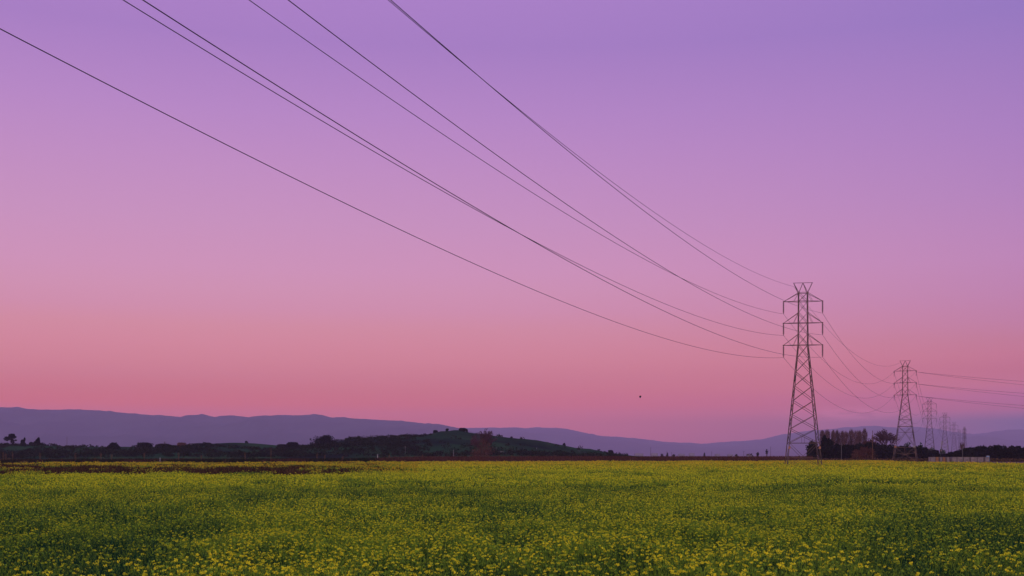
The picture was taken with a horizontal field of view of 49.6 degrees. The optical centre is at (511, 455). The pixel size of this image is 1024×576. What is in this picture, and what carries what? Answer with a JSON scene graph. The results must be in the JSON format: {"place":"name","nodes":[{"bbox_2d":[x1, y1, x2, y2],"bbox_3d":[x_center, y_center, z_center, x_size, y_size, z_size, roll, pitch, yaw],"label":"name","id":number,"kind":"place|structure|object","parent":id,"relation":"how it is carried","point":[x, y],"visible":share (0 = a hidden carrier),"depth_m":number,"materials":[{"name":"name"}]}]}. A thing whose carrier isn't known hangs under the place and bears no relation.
{"place":"outdoors","nodes":[
{"label":"outdoors","id":0,"kind":"place"},
{"bbox_2d":[0,407,478,446],"bbox_3d":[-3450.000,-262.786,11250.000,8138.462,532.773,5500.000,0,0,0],"label":"mountains","id":1,"kind":"structure","parent":0,"point":[77,427],"depth_m":10090.64,"materials":[{"name":"purple stone"}]},
{"bbox_2d":[1,430,646,459],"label":"hill","id":2,"kind":"structure","parent":0,"point":[466,437],"depth_m":758.15,"materials":[{"name":"green plant"}]},
{"bbox_2d":[3,433,16,443],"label":"tree","id":3,"kind":"object","parent":2,"relation":"on","point":[11,437],"visible":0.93,"depth_m":884.20,"materials":[{"name":"green plant"}]},
{"bbox_2d":[33,437,41,443],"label":"tree","id":4,"kind":"object","parent":2,"relation":"on","point":[37,440],"visible":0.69,"depth_m":883.95,"materials":[{"name":"green plant"}]},
{"bbox_2d":[106,442,118,449],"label":"tree","id":5,"kind":"object","parent":2,"relation":"on","point":[115,445],"visible":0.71,"depth_m":812.06,"materials":[{"name":"green plant"}]},
{"bbox_2d":[134,442,153,447],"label":"tree","id":6,"kind":"object","parent":2,"relation":"on","point":[143,444],"visible":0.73,"depth_m":810.68,"materials":[{"name":"green plant"}]},
{"bbox_2d":[155,443,171,447],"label":"tree","id":7,"kind":"object","parent":2,"relation":"on","point":[159,445],"visible":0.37,"depth_m":810.10,"materials":[{"name":"green plant"}]},
{"bbox_2d":[286,442,299,448],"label":"tree","id":8,"kind":"object","parent":2,"relation":"on","point":[290,445],"visible":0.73,"depth_m":811.24,"materials":[{"name":"green plant"}]},
{"bbox_2d":[0,433,628,457],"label":"hill scrub","id":9,"kind":"object","parent":2,"relation":"on","point":[360,441],"visible":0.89,"depth_m":713.26,"materials":[{"name":"green plant"}]},
{"bbox_2d":[308,435,335,446],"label":"tree","id":10,"kind":"object","parent":2,"relation":"on","point":[324,439],"visible":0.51,"depth_m":811.94,"materials":[{"name":"green plant"}]},
{"bbox_2d":[0,455,812,462],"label":"reed bank","id":11,"kind":"structure","parent":0,"point":[593,458],"depth_m":385.23,"materials":[{"name":"plant"}]},
{"bbox_2d":[0,0,1023,443],"label":"sky","id":12,"kind":"structure","parent":0,"point":[870,153],"materials":[{"name":"purple"}]},
{"bbox_2d":[0,456,1023,575],"bbox_3d":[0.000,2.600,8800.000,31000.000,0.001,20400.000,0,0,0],"label":"ground","id":13,"kind":"structure","parent":0,"point":[531,532],"depth_m":30.10,"materials":[{"name":"green plant"}]},
{"bbox_2d":[0,462,403,477],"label":"dead weeds","id":14,"kind":"object","parent":13,"relation":"on","point":[291,470],"visible":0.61,"depth_m":140.24,"materials":[{"name":"brown plant"}]},
{"bbox_2d":[0,458,431,462],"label":"bank scrub","id":15,"kind":"object","parent":13,"relation":"on","point":[26,460],"visible":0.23,"depth_m":381.98,"materials":[{"name":"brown plant"}]},
{"bbox_2d":[471,429,496,456],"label":"bare tree","id":16,"kind":"object","parent":13,"relation":"on","point":[485,436],"visible":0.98,"depth_m":639.54,"materials":[{"name":"brown plant"}]},
{"bbox_2d":[783,282,823,464],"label":"transmission tower","id":17,"kind":"structure","parent":13,"relation":"on","point":[807,345],"depth_m":220.49,"materials":[{"name":"metal"}]},
{"bbox_2d":[0,28,892,412],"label":"power line","id":18,"kind":"object","parent":17,"relation":"attached to","point":[326,194],"visible":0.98,"depth_m":64.81,"materials":[{"name":"metal"}]},
{"bbox_2d":[123,0,875,397],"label":"power line","id":19,"kind":"object","parent":17,"relation":"attached to","point":[389,160],"visible":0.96,"depth_m":72.49,"materials":[{"name":"metal"}]},
{"bbox_2d":[143,0,914,412],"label":"power line","id":20,"kind":"object","parent":17,"relation":"attached to","point":[403,164],"visible":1,"depth_m":60.16,"materials":[{"name":"metal"}]},
{"bbox_2d":[249,0,882,383],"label":"power line","id":21,"kind":"object","parent":17,"relation":"attached to","point":[476,156],"visible":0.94,"depth_m":84.75,"materials":[{"name":"metal"}]},
{"bbox_2d":[288,0,912,397],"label":"power line","id":22,"kind":"object","parent":17,"relation":"attached to","point":[511,165],"visible":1,"depth_m":73.49,"materials":[{"name":"metal"}]},
{"bbox_2d":[388,0,898,365],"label":"power line","id":23,"kind":"object","parent":17,"relation":"attached to","point":[585,161],"visible":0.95,"depth_m":105.45,"materials":[{"name":"metal"}]},
{"bbox_2d":[391,0,908,382],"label":"power line","id":24,"kind":"object","parent":17,"relation":"attached to","point":[577,158],"visible":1,"depth_m":85.85,"materials":[{"name":"metal"}]},
{"bbox_2d":[805,440,820,458],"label":"evergreen tree","id":25,"kind":"object","parent":13,"relation":"on","point":[812,452],"visible":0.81,"depth_m":558.29,"materials":[{"name":"green plant"}]},
{"bbox_2d":[819,430,823,443],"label":"poplar tree","id":26,"kind":"object","parent":13,"relation":"on","point":[821,435],"visible":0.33,"depth_m":684.07,"materials":[{"name":"brown plant"}]},
{"bbox_2d":[819,435,826,458],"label":"evergreen tree","id":27,"kind":"object","parent":13,"relation":"on","point":[824,439],"visible":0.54,"depth_m":564.20,"materials":[{"name":"green plant"}]},
{"bbox_2d":[824,430,830,438],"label":"poplar tree","id":28,"kind":"object","parent":13,"relation":"on","point":[827,433],"visible":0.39,"depth_m":676.57,"materials":[{"name":"brown plant"}]},
{"bbox_2d":[821,438,835,458],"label":"evergreen tree","id":29,"kind":"object","parent":13,"relation":"on","point":[828,452],"visible":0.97,"depth_m":558.41,"materials":[{"name":"green plant"}]},
{"bbox_2d":[830,429,835,444],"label":"poplar tree","id":30,"kind":"object","parent":13,"relation":"on","point":[833,432],"visible":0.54,"depth_m":676.04,"materials":[{"name":"brown plant"}]},
{"bbox_2d":[835,429,839,443],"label":"poplar tree","id":31,"kind":"object","parent":13,"relation":"on","point":[837,433],"visible":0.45,"depth_m":687.09,"materials":[{"name":"brown plant"}]},
{"bbox_2d":[834,443,847,458],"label":"evergreen tree","id":32,"kind":"object","parent":13,"relation":"on","point":[837,447],"visible":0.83,"depth_m":568.41,"materials":[{"name":"green plant"}]},
{"bbox_2d":[839,431,844,444],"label":"poplar tree","id":33,"kind":"object","parent":13,"relation":"on","point":[841,439],"visible":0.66,"depth_m":686.96,"materials":[{"name":"brown plant"}]},
{"bbox_2d":[842,431,849,445],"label":"poplar tree","id":34,"kind":"object","parent":13,"relation":"on","point":[846,439],"visible":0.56,"depth_m":680.90,"materials":[{"name":"brown plant"}]},
{"bbox_2d":[843,444,855,458],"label":"evergreen tree","id":35,"kind":"object","parent":13,"relation":"on","point":[847,447],"visible":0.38,"depth_m":573.02,"materials":[{"name":"green plant"}]},
{"bbox_2d":[848,429,853,445],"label":"poplar tree","id":36,"kind":"object","parent":13,"relation":"on","point":[851,432],"visible":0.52,"depth_m":691.66,"materials":[{"name":"brown plant"}]},
{"bbox_2d":[852,430,859,444],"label":"poplar tree","id":37,"kind":"object","parent":13,"relation":"on","point":[856,436],"visible":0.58,"depth_m":675.90,"materials":[{"name":"brown plant"}]},
{"bbox_2d":[848,442,864,458],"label":"evergreen tree","id":38,"kind":"object","parent":13,"relation":"on","point":[858,446],"visible":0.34,"depth_m":569.39,"materials":[{"name":"green plant"}]},
{"bbox_2d":[852,449,863,458],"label":"bare shrub","id":39,"kind":"object","parent":13,"relation":"on","point":[857,452],"visible":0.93,"depth_m":504.61,"materials":[{"name":"brown plant"}]},
{"bbox_2d":[858,430,862,443],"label":"poplar tree","id":40,"kind":"object","parent":13,"relation":"on","point":[860,438],"visible":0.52,"depth_m":678.62,"materials":[{"name":"brown plant"}]},
{"bbox_2d":[861,427,867,443],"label":"poplar tree","id":41,"kind":"object","parent":13,"relation":"on","point":[865,436],"visible":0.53,"depth_m":698.94,"materials":[{"name":"brown plant"}]},
{"bbox_2d":[859,446,876,458],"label":"bare shrub","id":42,"kind":"object","parent":13,"relation":"on","point":[866,450],"visible":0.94,"depth_m":498.75,"materials":[{"name":"brown plant"}]},
{"bbox_2d":[862,438,876,444],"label":"bare tree","id":43,"kind":"object","parent":13,"relation":"on","point":[870,441],"visible":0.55,"depth_m":589.93,"materials":[{"name":"plant"}]},
{"bbox_2d":[865,441,877,458],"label":"evergreen tree","id":44,"kind":"object","parent":13,"relation":"on","point":[869,445],"visible":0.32,"depth_m":583.51,"materials":[{"name":"green plant"}]},
{"bbox_2d":[873,442,886,458],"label":"evergreen tree","id":45,"kind":"object","parent":13,"relation":"on","point":[879,447],"visible":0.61,"depth_m":587.12,"materials":[{"name":"green plant"}]},
{"bbox_2d":[873,429,899,444],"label":"bare tree","id":46,"kind":"object","parent":13,"relation":"on","point":[883,436],"visible":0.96,"depth_m":597.26,"materials":[{"name":"brown plant"}]},
{"bbox_2d":[881,444,902,458],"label":"evergreen tree","id":47,"kind":"object","parent":13,"relation":"on","point":[889,450],"visible":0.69,"depth_m":578.55,"materials":[{"name":"green plant"}]},
{"bbox_2d":[897,445,910,458],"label":"evergreen tree","id":48,"kind":"object","parent":13,"relation":"on","point":[904,457],"visible":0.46,"depth_m":587.65,"materials":[{"name":"green plant"}]},
{"bbox_2d":[892,360,917,460],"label":"transmission tower","id":49,"kind":"structure","parent":13,"relation":"on","point":[899,419],"depth_m":401.19,"materials":[{"name":"metal"}]},
{"bbox_2d":[803,458,1023,461],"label":"dry grass","id":50,"kind":"structure","parent":13,"relation":"on","point":[991,460],"depth_m":479.20,"materials":[{"name":"brown plant"}]},
{"bbox_2d":[905,445,923,458],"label":"evergreen tree","id":51,"kind":"object","parent":13,"relation":"on","point":[919,450],"visible":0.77,"depth_m":583.06,"materials":[{"name":"green plant"}]},
{"bbox_2d":[921,447,932,458],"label":"evergreen tree","id":52,"kind":"object","parent":13,"relation":"on","point":[927,453],"visible":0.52,"depth_m":588.11,"materials":[{"name":"green plant"}]},
{"bbox_2d":[922,398,936,449],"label":"transmission tower","id":53,"kind":"structure","parent":13,"relation":"on","point":[931,423],"depth_m":658.29,"materials":[{"name":"metal"}]},
{"bbox_2d":[931,450,940,456],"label":"evergreen tree","id":54,"kind":"object","parent":13,"relation":"on","point":[936,453],"visible":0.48,"depth_m":637.25,"materials":[{"name":"green plant"}]},
{"bbox_2d":[940,413,949,451],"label":"transmission tower","id":55,"kind":"structure","parent":13,"relation":"on","point":[944,433],"depth_m":890.68,"materials":[{"name":"metal"}]},
{"bbox_2d":[947,451,959,456],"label":"evergreen tree","id":56,"kind":"object","parent":13,"relation":"on","point":[953,454],"visible":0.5,"depth_m":540.17,"materials":[{"name":"green plant"}]},
{"bbox_2d":[961,427,966,449],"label":"transmission tower","id":57,"kind":"structure","parent":13,"relation":"on","point":[964,435],"depth_m":1318.04,"materials":[{"name":"metal"}]},
{"bbox_2d":[959,448,971,456],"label":"evergreen tree","id":58,"kind":"object","parent":13,"relation":"on","point":[966,452],"visible":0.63,"depth_m":532.49,"materials":[{"name":"green plant"}]},
{"bbox_2d":[968,446,979,456],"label":"evergreen tree","id":59,"kind":"object","parent":13,"relation":"on","point":[974,452],"visible":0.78,"depth_m":532.82,"materials":[{"name":"green plant"}]},
{"bbox_2d":[975,445,985,456],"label":"evergreen tree","id":60,"kind":"object","parent":13,"relation":"on","point":[980,449],"visible":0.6,"depth_m":535.80,"materials":[{"name":"green plant"}]},
{"bbox_2d":[983,445,996,458],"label":"evergreen tree","id":61,"kind":"object","parent":13,"relation":"on","point":[989,451],"visible":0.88,"depth_m":542.25,"materials":[{"name":"green plant"}]},
{"bbox_2d":[991,444,1003,458],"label":"evergreen tree","id":62,"kind":"object","parent":13,"relation":"on","point":[998,449],"visible":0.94,"depth_m":539.00,"materials":[{"name":"green plant"}]},
{"bbox_2d":[1001,445,1010,458],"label":"evergreen tree","id":63,"kind":"object","parent":13,"relation":"on","point":[1005,451],"visible":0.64,"depth_m":544.95,"materials":[{"name":"green plant"}]},
{"bbox_2d":[1006,445,1013,458],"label":"evergreen tree","id":64,"kind":"object","parent":13,"relation":"on","point":[1009,452],"visible":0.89,"depth_m":543.05,"materials":[{"name":"green plant"}]},
{"bbox_2d":[1010,446,1023,458],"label":"evergreen tree","id":65,"kind":"object","parent":13,"relation":"on","point":[1017,452],"visible":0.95,"depth_m":538.71,"materials":[{"name":"green plant"}]},
{"bbox_2d":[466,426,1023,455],"bbox_3d":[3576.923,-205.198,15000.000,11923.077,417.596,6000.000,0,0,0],"label":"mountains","id":66,"kind":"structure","parent":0,"point":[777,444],"depth_m":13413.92,"materials":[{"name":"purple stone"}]},
{"bbox_2d":[929,457,935,461],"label":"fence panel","id":67,"kind":"object","parent":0,"point":[933,459],"visible":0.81,"depth_m":455.00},
{"bbox_2d":[950,457,956,461],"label":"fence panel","id":68,"kind":"object","parent":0,"point":[953,459],"visible":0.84,"depth_m":455.00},
{"bbox_2d":[963,457,969,461],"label":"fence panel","id":69,"kind":"object","parent":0,"point":[965,459],"visible":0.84,"depth_m":454.97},
{"bbox_2d":[970,457,976,461],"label":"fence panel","id":70,"kind":"object","parent":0,"point":[973,459],"visible":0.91,"depth_m":455.00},
{"bbox_2d":[977,457,983,461],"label":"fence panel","id":71,"kind":"object","parent":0,"point":[980,459],"visible":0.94,"depth_m":455.00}
]}

